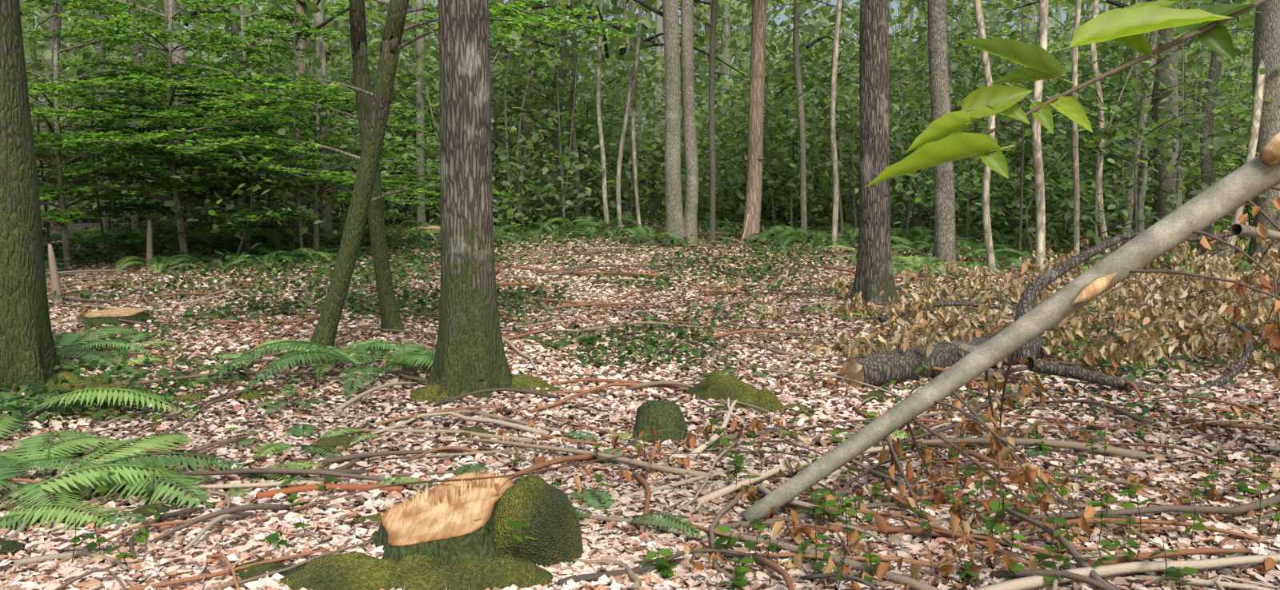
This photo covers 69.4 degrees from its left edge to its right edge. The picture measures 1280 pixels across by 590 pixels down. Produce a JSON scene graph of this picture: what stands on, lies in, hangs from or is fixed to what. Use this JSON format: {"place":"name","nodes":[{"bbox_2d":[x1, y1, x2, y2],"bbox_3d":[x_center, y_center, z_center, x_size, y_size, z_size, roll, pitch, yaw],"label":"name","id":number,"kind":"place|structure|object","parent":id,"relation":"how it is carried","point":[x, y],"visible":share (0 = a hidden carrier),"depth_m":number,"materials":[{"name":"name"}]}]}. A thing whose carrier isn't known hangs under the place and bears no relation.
{"place":"outdoors","nodes":[
{"label":"outdoors","id":0,"kind":"place"},
{"bbox_2d":[25,0,1253,210],"label":"sky","id":1,"kind":"structure","parent":0,"point":[894,4],"materials":[{"name":"white"}]},
{"bbox_2d":[0,211,1279,589],"bbox_3d":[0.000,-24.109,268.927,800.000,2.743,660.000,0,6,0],"label":"ground","id":2,"kind":"structure","parent":0,"point":[432,338],"depth_m":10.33,"materials":[{"name":"brown plant"}]},
{"bbox_2d":[0,0,63,392],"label":"tree trunk","id":3,"kind":"object","parent":2,"relation":"on","point":[27,346],"visible":0.9,"depth_m":7.09,"materials":[{"name":"green plant"}]},
{"bbox_2d":[48,216,153,305],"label":"wooden posts","id":4,"kind":"object","parent":2,"relation":"on","point":[55,282],"visible":0.84,"depth_m":12.10,"materials":[{"name":"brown wood"}]},
{"bbox_2d":[76,307,145,329],"bbox_3d":[-6.110,0.290,10.713,0.834,0.231,0.898,0,6,0],"label":"tree stump","id":5,"kind":"object","parent":2,"relation":"on","point":[114,314],"visible":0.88,"depth_m":10.53,"materials":[{"name":"beige wood"}]},
{"bbox_2d":[22,0,643,268],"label":"beech sapling","id":6,"kind":"object","parent":2,"relation":"on","point":[162,87],"depth_m":16.35,"materials":[{"name":"green plant"}]},
{"bbox_2d":[306,0,409,355],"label":"leaning mossy tree","id":7,"kind":"object","parent":2,"relation":"on","point":[373,112],"visible":0.88,"depth_m":8.55,"materials":[{"name":"green plant"}]},
{"bbox_2d":[412,225,440,240],"bbox_3d":[-5.007,-1.447,22.181,0.881,0.426,0.843,0,6,0],"label":"tree stump","id":8,"kind":"object","parent":2,"relation":"on","point":[433,228],"visible":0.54,"depth_m":21.93,"materials":[{"name":"beige wood"}]},
{"bbox_2d":[426,0,512,399],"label":"tree trunk","id":9,"kind":"object","parent":2,"relation":"on","point":[470,352],"visible":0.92,"depth_m":6.96,"materials":[{"name":"brown plant"}]},
{"bbox_2d":[363,470,583,589],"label":"stump","id":10,"kind":"object","parent":2,"relation":"on","point":[483,558],"visible":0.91,"depth_m":3.86,"materials":[{"name":"green plant"}]},
{"bbox_2d":[39,0,1059,243],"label":"tree trunks","id":11,"kind":"object","parent":2,"relation":"on","point":[756,115],"visible":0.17,"depth_m":21.50,"materials":[{"name":"brown plant"}]},
{"bbox_2d":[741,214,750,241],"bbox_3d":[2.483,-1.538,21.592,0.236,0.694,0.020,0,6,0],"label":"wooden stake","id":12,"kind":"object","parent":11,"relation":"part of","point":[748,216],"visible":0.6,"depth_m":21.59,"materials":[{"name":"brown wood"}]},
{"bbox_2d":[0,253,1235,589],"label":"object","id":13,"kind":"object","parent":2,"relation":"on","point":[352,570],"visible":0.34,"depth_m":5.82,"materials":[{"name":"green plant"}]},
{"bbox_2d":[0,212,1278,541],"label":"ferns","id":14,"kind":"object","parent":2,"relation":"on","point":[35,451],"visible":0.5,"depth_m":7.22,"materials":[{"name":"green plant"}]},
{"bbox_2d":[0,219,1279,589],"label":"fallen sticks","id":15,"kind":"object","parent":2,"relation":"on","point":[1090,573],"visible":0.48,"depth_m":5.06,"materials":[{"name":"brown wood"}]},
{"bbox_2d":[0,205,1279,431],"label":"herb leaves","id":16,"kind":"object","parent":2,"relation":"on","point":[650,346],"visible":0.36,"depth_m":12.75,"materials":[{"name":"green plant"}]},
{"bbox_2d":[5,308,1279,589],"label":"seedlings","id":17,"kind":"object","parent":2,"relation":"on","point":[665,566],"visible":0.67,"depth_m":4.10,"materials":[{"name":"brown plant"}]},
{"bbox_2d":[20,0,1271,235],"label":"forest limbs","id":18,"kind":"object","parent":2,"relation":"on","point":[650,38],"visible":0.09,"depth_m":23.50,"materials":[{"name":"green plant"}]},
{"bbox_2d":[19,0,1279,255],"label":"forest foliage sprays","id":19,"kind":"object","parent":2,"relation":"on","point":[909,61],"visible":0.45,"depth_m":23.88,"materials":[{"name":"green plant"}]},
{"bbox_2d":[20,0,1279,268],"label":"trees","id":20,"kind":"object","parent":2,"relation":"on","point":[681,222],"depth_m":20.75,"materials":[{"name":"grey wood"}]},
{"bbox_2d":[631,400,687,447],"bbox_3d":[0.111,0.859,6.024,0.460,0.354,0.375,-5,7,-42],"label":"mossy stump","id":21,"kind":"object","parent":2,"relation":"on","point":[655,415],"visible":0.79,"depth_m":5.89,"materials":[{"name":"green plant"}]},
{"bbox_2d":[44,222,1279,392],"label":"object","id":22,"kind":"object","parent":2,"relation":"on","point":[878,370],"visible":0.56,"depth_m":7.58,"materials":[{"name":"brown plant"}]},
{"bbox_2d":[85,0,1264,273],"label":"tree trunks","id":23,"kind":"object","parent":2,"relation":"on","point":[1038,146],"visible":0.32,"depth_m":17.08,"materials":[{"name":"grey wood"}]},
{"bbox_2d":[243,186,1279,589],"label":"dead branches","id":24,"kind":"object","parent":2,"relation":"on","point":[974,415],"visible":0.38,"depth_m":4.95,"materials":[{"name":"brown wood"}]},
{"bbox_2d":[848,0,900,305],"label":"oak tree","id":25,"kind":"object","parent":2,"relation":"on","point":[874,278],"visible":0.84,"depth_m":11.63,"materials":[{"name":"brown plant"}]},
{"bbox_2d":[471,197,1279,589],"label":"dry leaves","id":26,"kind":"object","parent":2,"relation":"on","point":[1228,308],"visible":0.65,"depth_m":7.79,"materials":[{"name":"brown plant"}]},
{"bbox_2d":[740,154,1279,521],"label":"fallen tree trunk","id":27,"kind":"object","parent":2,"relation":"on","point":[1238,188],"visible":0.92,"depth_m":4.48,"materials":[{"name":"grey wood"}]},
{"bbox_2d":[1071,131,1279,304],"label":"cut branch scars","id":28,"kind":"object","parent":27,"relation":"attached to","point":[1270,152],"visible":1,"depth_m":4.41,"materials":[{"name":"beige wood"}]},
{"bbox_2d":[863,0,1270,187],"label":"leaves","id":29,"kind":"object","parent":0,"point":[943,139],"depth_m":1.44,"materials":[{"name":"green plant"}]}
]}

